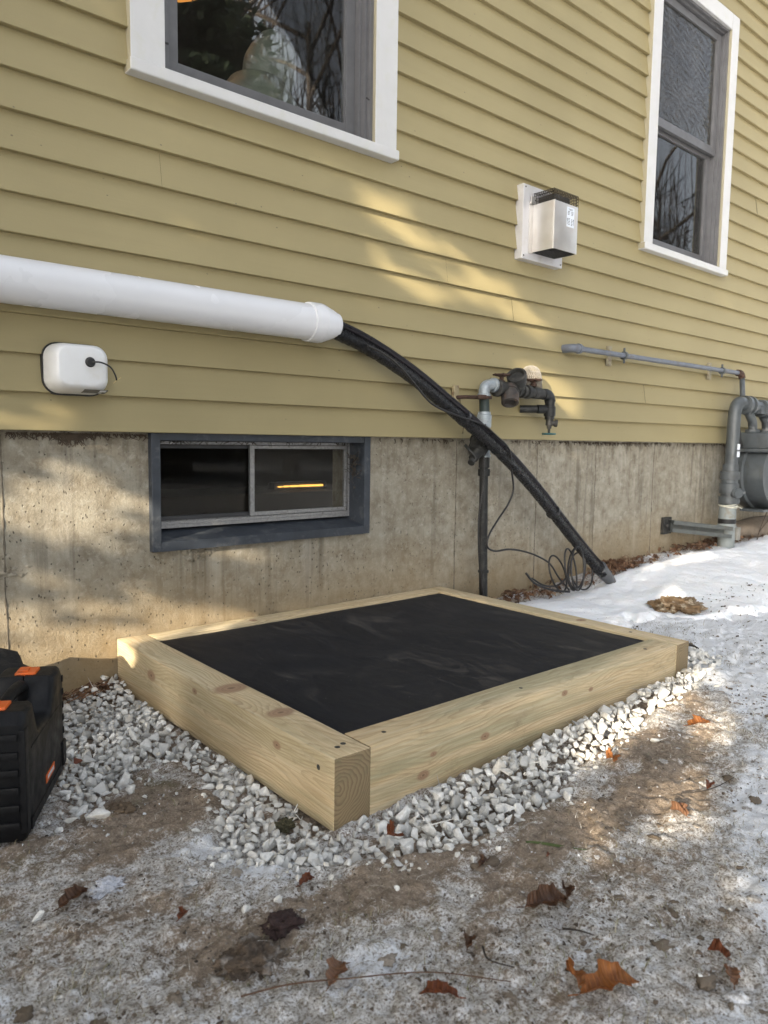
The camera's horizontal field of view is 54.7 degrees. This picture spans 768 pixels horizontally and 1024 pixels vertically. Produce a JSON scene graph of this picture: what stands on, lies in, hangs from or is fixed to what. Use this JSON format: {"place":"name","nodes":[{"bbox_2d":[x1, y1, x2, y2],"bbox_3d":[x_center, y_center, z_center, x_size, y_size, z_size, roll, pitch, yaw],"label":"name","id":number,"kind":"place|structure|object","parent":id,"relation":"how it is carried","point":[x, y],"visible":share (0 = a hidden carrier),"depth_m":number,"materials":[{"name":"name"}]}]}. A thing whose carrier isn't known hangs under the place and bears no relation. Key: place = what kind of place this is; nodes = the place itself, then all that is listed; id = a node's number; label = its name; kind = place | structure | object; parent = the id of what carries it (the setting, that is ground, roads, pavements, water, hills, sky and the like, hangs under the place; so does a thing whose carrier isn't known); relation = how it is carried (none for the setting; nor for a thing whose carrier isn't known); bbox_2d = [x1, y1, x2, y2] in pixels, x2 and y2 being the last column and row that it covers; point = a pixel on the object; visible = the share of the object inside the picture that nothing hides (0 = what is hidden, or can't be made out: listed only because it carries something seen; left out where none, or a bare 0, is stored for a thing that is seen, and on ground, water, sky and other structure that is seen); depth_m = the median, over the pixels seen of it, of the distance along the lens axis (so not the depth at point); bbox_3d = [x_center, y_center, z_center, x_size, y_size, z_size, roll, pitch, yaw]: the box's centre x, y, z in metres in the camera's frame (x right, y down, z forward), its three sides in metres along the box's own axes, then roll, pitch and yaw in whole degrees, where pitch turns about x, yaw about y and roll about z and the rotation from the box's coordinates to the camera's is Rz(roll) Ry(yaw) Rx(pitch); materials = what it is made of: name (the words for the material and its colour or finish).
{"place":"outdoors","nodes":[
{"label":"outdoors","id":0,"kind":"place"},
{"bbox_2d":[0,535,767,1023],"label":"ground","id":1,"kind":"structure","parent":0,"point":[460,881],"depth_m":1.25,"materials":[{"name":"brown soil"}]},
{"bbox_2d":[0,648,28,673],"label":"tool bag","id":2,"kind":"object","parent":1,"relation":"on","point":[10,658],"visible":0.14,"depth_m":1.88,"materials":[{"name":"fabric"}]},
{"bbox_2d":[0,666,66,842],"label":"tool case","id":3,"kind":"object","parent":1,"relation":"on","point":[33,758],"visible":1,"depth_m":1.45,"materials":[{"name":"plastic"}]},
{"bbox_2d":[32,910,44,922],"bbox_3d":[-0.546,0.640,1.173,0.015,0.011,0.024,-12,22,16],"label":"loose stone","id":4,"kind":"object","parent":1,"relation":"on","point":[38,915],"visible":1,"depth_m":1.17,"materials":[{"name":"white stone"}]},
{"bbox_2d":[52,883,87,911],"bbox_3d":[-0.509,0.628,1.213,0.035,0.017,0.067,1,5,6],"label":"oak leaf","id":5,"kind":"object","parent":1,"relation":"on","point":[70,893],"visible":1,"depth_m":1.22,"materials":[{"name":"brown plant"}]},
{"bbox_2d":[64,817,76,822],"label":"loose stone","id":6,"kind":"object","parent":1,"relation":"on","point":[69,820],"visible":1,"depth_m":1.48,"materials":[{"name":"white stone"}]},
{"bbox_2d":[62,677,120,703],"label":"leaf litter","id":7,"kind":"object","parent":1,"relation":"on","point":[100,684],"visible":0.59,"depth_m":2.21,"materials":[{"name":"brown plant"}]},
{"bbox_2d":[85,808,110,820],"bbox_3d":[-0.576,0.609,1.494,0.049,0.027,0.026,-6,23,3],"label":"loose stone","id":8,"kind":"object","parent":1,"relation":"on","point":[98,813],"visible":1,"depth_m":1.49,"materials":[{"name":"white stone"}]},
{"bbox_2d":[89,875,125,899],"bbox_3d":[-0.469,0.638,1.264,0.068,0.032,0.051,-4,7,-40],"label":"snow patch","id":9,"kind":"object","parent":1,"relation":"on","point":[108,884],"visible":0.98,"depth_m":1.25,"materials":[{"name":"white snow"}]},
{"bbox_2d":[105,800,135,814],"bbox_3d":[-0.548,0.621,1.527,0.080,0.041,0.068,-4,7,-40],"label":"soil clod","id":10,"kind":"object","parent":1,"relation":"on","point":[122,807],"visible":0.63,"depth_m":1.53,"materials":[{"name":"brown soil"}]},
{"bbox_2d":[126,784,134,793],"bbox_3d":[-0.549,0.599,1.604,0.018,0.019,0.017,2,6,13],"label":"loose stone","id":11,"kind":"object","parent":1,"relation":"on","point":[130,789],"visible":1,"depth_m":1.60,"materials":[{"name":"white stone"}]},
{"bbox_2d":[176,906,188,921],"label":"oak leaf","id":12,"kind":"object","parent":1,"relation":"on","point":[182,912],"visible":1,"depth_m":1.18,"materials":[{"name":"brown plant"}]},
{"bbox_2d":[241,904,250,913],"bbox_3d":[-0.223,0.643,1.203,0.014,0.015,0.018,17,16,40],"label":"loose stone","id":13,"kind":"object","parent":1,"relation":"on","point":[246,908],"visible":1,"depth_m":1.20,"materials":[{"name":"white stone"}]},
{"bbox_2d":[212,932,289,981],"bbox_3d":[-0.193,0.658,1.085,0.112,0.050,0.096,-4,7,-40],"label":"soil clod","id":14,"kind":"object","parent":1,"relation":"on","point":[244,958],"visible":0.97,"depth_m":1.07,"materials":[{"name":"brown soil"}]},
{"bbox_2d":[273,895,281,902],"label":"loose stone","id":15,"kind":"object","parent":1,"relation":"on","point":[277,899],"visible":1,"depth_m":1.22,"materials":[{"name":"white stone"}]},
{"bbox_2d":[259,907,305,940],"bbox_3d":[-0.159,0.653,1.171,0.074,0.037,0.057,-4,7,-40],"label":"soil clod","id":16,"kind":"object","parent":1,"relation":"on","point":[284,922],"visible":0.98,"depth_m":1.16,"materials":[{"name":"brown soil"}]},
{"bbox_2d":[274,816,295,833],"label":"moss clump","id":17,"kind":"object","parent":1,"relation":"on","point":[285,824],"visible":0.99,"depth_m":1.47,"materials":[{"name":"green plant"}]},
{"bbox_2d":[296,872,314,886],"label":"oak leaf","id":18,"kind":"object","parent":1,"relation":"on","point":[306,876],"visible":1,"depth_m":1.28,"materials":[{"name":"brown plant"}]},
{"bbox_2d":[325,955,350,990],"bbox_3d":[-0.068,0.652,1.054,0.035,0.018,0.072,11,2,15],"label":"oak leaf","id":19,"kind":"object","parent":1,"relation":"on","point":[335,969],"visible":1,"depth_m":1.06,"materials":[{"name":"brown plant"}]},
{"bbox_2d":[240,971,509,996],"bbox_3d":[-0.009,0.654,1.035,0.375,0.014,0.024,0,5,-7],"label":"twig","id":20,"kind":"object","parent":1,"relation":"on","point":[262,990],"visible":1,"depth_m":1.03,"materials":[{"name":"wood"}]},
{"bbox_2d":[40,647,722,886],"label":"gravel","id":21,"kind":"structure","parent":1,"relation":"on","point":[527,759],"depth_m":1.67,"materials":[{"name":"white gravel"}]},
{"bbox_2d":[74,758,81,763],"bbox_3d":[-0.720,0.585,1.745,0.020,0.014,0.016,-1,6,-21],"label":"brick chip","id":22,"kind":"object","parent":21,"relation":"on","point":[77,761],"visible":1,"depth_m":1.74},
{"bbox_2d":[386,819,404,835],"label":"oak leaf","id":23,"kind":"object","parent":21,"relation":"on","point":[390,828],"visible":1,"depth_m":1.38,"materials":[{"name":"brown plant"}]},
{"bbox_2d":[0,0,767,697],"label":"house","id":24,"kind":"structure","parent":1,"relation":"on","point":[386,166],"depth_m":2.87,"materials":[{"name":"paint"}]},
{"bbox_2d":[40,342,120,396],"bbox_3d":[-0.844,-0.400,2.071,0.180,0.146,0.135,-4,7,-40],"label":"wall box","id":25,"kind":"object","parent":24,"relation":"attached to","point":[70,369],"visible":1,"depth_m":2.04,"materials":[{"name":"white plastic"}]},
{"bbox_2d":[0,254,342,342],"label":"duct pipe","id":26,"kind":"object","parent":24,"relation":"attached to","point":[36,283],"visible":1,"depth_m":2.15,"materials":[{"name":"white plastic"}]},
{"bbox_2d":[333,322,615,583],"bbox_3d":[0.472,-0.157,3.134,1.779,1.149,0.113,-3,7,-37],"label":"line set","id":27,"kind":"object","parent":26,"relation":"attached to","point":[435,393],"visible":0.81,"depth_m":2.98,"materials":[{"name":"black rubber"}]},
{"bbox_2d":[367,345,592,592],"bbox_3d":[0.509,-0.113,3.114,1.395,1.046,0.125,-4,7,-39],"label":"signal cable","id":28,"kind":"object","parent":27,"relation":"hanging from","point":[575,587],"visible":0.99,"depth_m":3.32,"materials":[{"name":"black plastic"}]},
{"bbox_2d":[161,484,331,516],"bbox_3d":[-0.662,0.324,4.035,2.200,0.895,0.500,-4,7,-40],"label":"workbench","id":29,"kind":"object","parent":24,"relation":"in","point":[189,501],"visible":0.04,"depth_m":3.70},
{"bbox_2d":[268,480,326,489],"bbox_3d":[-0.458,-0.144,3.991,0.340,0.040,0.075,-4,7,-40],"label":"shop light","id":30,"kind":"object","parent":29,"relation":"on","point":[288,485],"visible":1,"depth_m":3.96,"materials":[{"name":"yellow"}]},
{"bbox_2d":[148,433,370,552],"bbox_3d":[-0.433,-0.087,2.655,0.885,0.376,0.134,-4,7,-40],"label":"window","id":31,"kind":"structure","parent":24,"relation":"in","point":[181,532],"depth_m":2.65,"materials":[{"name":"blue paint"}]},
{"bbox_2d":[160,441,361,488],"bbox_3d":[-0.401,-0.158,2.637,0.835,0.180,0.104,-4,7,-40],"label":"cobweb debris","id":32,"kind":"object","parent":24,"relation":"attached to","point":[354,458],"visible":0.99,"depth_m":2.86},
{"bbox_2d":[124,0,398,162],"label":"window","id":33,"kind":"structure","parent":24,"relation":"in","point":[344,53],"depth_m":2.64,"materials":[{"name":"white paint"}]},
{"bbox_2d":[452,365,557,596],"bbox_3d":[0.544,-0.114,3.277,0.614,1.085,0.176,-4,7,-40],"label":"backflow valve","id":34,"kind":"object","parent":24,"relation":"attached to","point":[520,383],"visible":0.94,"depth_m":3.17,"materials":[{"name":"grey metal"}]},
{"bbox_2d":[514,183,578,269],"bbox_3d":[0.749,-1.288,3.332,0.295,0.320,0.166,-4,7,-40],"label":"wall vent","id":35,"kind":"object","parent":24,"relation":"attached to","point":[546,229],"depth_m":3.28,"materials":[{"name":"white metal"}]},
{"bbox_2d":[561,344,745,395],"bbox_3d":[1.575,-0.735,4.145,1.839,0.287,0.098,-4,7,-40],"label":"gas pipe","id":36,"kind":"object","parent":24,"relation":"attached to","point":[609,353],"visible":0.97,"depth_m":3.96,"materials":[{"name":"grey metal"}]},
{"bbox_2d":[637,0,739,276],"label":"window","id":37,"kind":"structure","parent":24,"relation":"in","point":[692,60],"depth_m":4.26,"materials":[{"name":"white paint"}]},
{"bbox_2d":[661,517,732,537],"bbox_3d":[1.883,0.095,4.483,0.505,0.135,0.070,-1,6,-19],"label":"steel channel","id":38,"kind":"object","parent":24,"relation":"attached to","point":[669,525],"visible":1,"depth_m":4.46,"materials":[{"name":"metal"}]},
{"bbox_2d":[717,395,767,548],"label":"gas meter","id":39,"kind":"object","parent":24,"relation":"attached to","point":[744,477],"visible":1,"depth_m":4.61,"materials":[{"name":"grey paint"}]},
{"bbox_3d":[-0.579,-1.298,2.747,0.780,0.030,0.250,-4,7,-40],"label":"inside shelf","id":40,"kind":"object","parent":24,"relation":"attached to","visible":0},
{"bbox_2d":[227,29,297,106],"bbox_3d":[-0.469,-1.550,2.740,0.331,0.475,0.339,-4,7,-40],"label":"figurine","id":41,"kind":"object","parent":40,"relation":"on","point":[269,68],"visible":0.47,"depth_m":2.68,"materials":[{"name":"ceramic"}]},
{"bbox_2d":[0,642,767,1023],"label":"frozen lumps","id":42,"kind":"object","parent":1,"relation":"on","point":[732,998],"visible":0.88,"depth_m":1.17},
{"bbox_2d":[477,854,489,867],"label":"oak leaf","id":43,"kind":"object","parent":42,"relation":"on","point":[482,860],"visible":1,"depth_m":1.34,"materials":[{"name":"brown plant"}]},
{"bbox_2d":[117,586,688,830],"bbox_3d":[0.072,0.478,2.344,1.414,0.153,1.125,-4,7,-40],"label":"timber frame","id":44,"kind":"object","parent":1,"relation":"on","point":[329,778],"visible":0.77,"depth_m":1.79,"materials":[{"name":"wood"}]},
{"bbox_2d":[419,979,465,998],"bbox_3d":[0.080,0.651,1.010,0.065,0.017,0.034,-4,-4,14],"label":"oak leaf","id":45,"kind":"object","parent":1,"relation":"on","point":[437,986],"visible":1,"depth_m":1.01,"materials":[{"name":"brown plant"}]},
{"bbox_2d":[463,931,475,950],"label":"oak leaf","id":46,"kind":"object","parent":1,"relation":"on","point":[468,941],"visible":1,"depth_m":1.13,"materials":[{"name":"brown plant"}]},
{"bbox_2d":[481,946,513,967],"bbox_3d":[0.160,0.651,1.082,0.023,0.009,0.062,-4,7,-40],"label":"twig","id":47,"kind":"object","parent":1,"relation":"on","point":[487,958],"visible":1,"depth_m":1.07,"materials":[{"name":"wood"}]},
{"bbox_2d":[516,882,566,907],"bbox_3d":[0.262,0.630,1.206,0.102,0.025,0.048,5,18,-24],"label":"oak leaf","id":48,"kind":"object","parent":1,"relation":"on","point":[551,894],"visible":1,"depth_m":1.21,"materials":[{"name":"brown plant"}]},
{"bbox_2d":[525,841,586,849],"bbox_3d":[0.310,0.628,1.399,0.167,0.006,0.010,2,6,10],"label":"grass blade","id":49,"kind":"object","parent":1,"relation":"on","point":[546,843],"depth_m":1.40,"materials":[{"name":"green plant"}]},
{"bbox_2d":[563,791,571,800],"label":"loose stone","id":50,"kind":"object","parent":1,"relation":"on","point":[567,795],"visible":1,"depth_m":1.58,"materials":[{"name":"white stone"}]},
{"bbox_2d":[562,880,575,899],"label":"oak leaf","id":51,"kind":"object","parent":1,"relation":"on","point":[570,888],"visible":1,"depth_m":1.24,"materials":[{"name":"brown plant"}]},
{"bbox_2d":[566,956,586,989],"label":"oak leaf","id":52,"kind":"object","parent":1,"relation":"on","point":[577,974],"visible":1,"depth_m":1.05,"materials":[{"name":"brown plant"}]},
{"bbox_2d":[562,928,593,935],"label":"twig","id":53,"kind":"object","parent":1,"relation":"on","point":[572,929],"visible":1,"depth_m":1.15,"materials":[{"name":"wood"}]},
{"bbox_2d":[568,959,638,995],"bbox_3d":[0.304,0.648,1.024,0.105,0.027,0.051,-6,13,-9],"label":"oak leaf","id":54,"kind":"object","parent":1,"relation":"on","point":[608,975],"visible":1,"depth_m":1.03,"materials":[{"name":"orange plant"}]},
{"bbox_2d":[606,747,620,761],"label":"oak leaf","id":55,"kind":"object","parent":1,"relation":"on","point":[609,753],"visible":1,"depth_m":1.77,"materials":[{"name":"orange plant"}]},
{"bbox_2d":[489,534,762,602],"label":"leaf litter","id":56,"kind":"object","parent":1,"relation":"on","point":[622,563],"visible":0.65,"depth_m":3.97,"materials":[{"name":"brown plant"}]},
{"bbox_2d":[527,539,767,628],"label":"snow","id":57,"kind":"structure","parent":1,"relation":"on","point":[624,598],"depth_m":3.55,"materials":[{"name":"white snow"}]},
{"bbox_2d":[645,595,707,614],"bbox_3d":[1.298,0.423,3.283,0.339,0.104,0.252,-4,7,-40],"label":"earth mound","id":58,"kind":"object","parent":57,"relation":"on","point":[674,605],"visible":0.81,"depth_m":3.23,"materials":[{"name":"brown soil"}]},
{"bbox_2d":[670,801,689,817],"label":"oak leaf","id":59,"kind":"object","parent":1,"relation":"on","point":[680,807],"visible":1,"depth_m":1.52,"materials":[{"name":"orange plant"}]},
{"bbox_2d":[683,714,710,725],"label":"oak leaf","id":60,"kind":"object","parent":1,"relation":"on","point":[696,719],"visible":1,"depth_m":1.99,"materials":[{"name":"orange plant"}]},
{"bbox_2d":[681,777,733,793],"bbox_3d":[0.713,0.601,1.621,0.142,0.020,0.017,-1,6,-17],"label":"twig","id":61,"kind":"object","parent":1,"relation":"on","point":[706,789],"visible":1,"depth_m":1.61,"materials":[{"name":"brown wood"}]},
{"bbox_2d":[706,778,714,788],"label":"oak leaf","id":62,"kind":"object","parent":1,"relation":"on","point":[709,784],"visible":0.98,"depth_m":1.64,"materials":[{"name":"brown plant"}]},
{"bbox_2d":[707,938,730,959],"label":"oak leaf","id":63,"kind":"object","parent":1,"relation":"on","point":[716,944],"visible":1,"depth_m":1.10,"materials":[{"name":"brown plant"}]},
{"bbox_2d":[724,963,740,989],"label":"oak leaf","id":64,"kind":"object","parent":1,"relation":"on","point":[733,973],"visible":1,"depth_m":1.06,"materials":[{"name":"brown plant"}]},
{"bbox_2d":[736,515,767,537],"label":"rock","id":65,"kind":"object","parent":1,"relation":"on","point":[750,526],"visible":0.53,"depth_m":4.98,"materials":[{"name":"beige stone"}]},
{"bbox_2d":[650,737,667,742],"bbox_3d":[0.704,0.576,1.895,0.051,0.030,0.029,-4,7,-40],"label":"loose stone","id":66,"kind":"object","parent":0,"point":[653,740],"visible":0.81,"depth_m":1.88,"materials":[{"name":"white stone"}]},
{"bbox_3d":[0.071,0.488,2.356,1.241,0.128,0.957,-4,7,-40],"label":"gravel fill","id":67,"kind":"object","parent":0,"visible":0},
{"bbox_2d":[160,593,642,733],"bbox_3d":[0.072,0.417,2.349,1.237,0.020,0.954,-4,7,-40],"label":"rubber mat","id":68,"kind":"object","parent":67,"relation":"on","point":[346,670],"visible":0.91,"depth_m":2.21,"materials":[{"name":"black rubber"}]}
]}

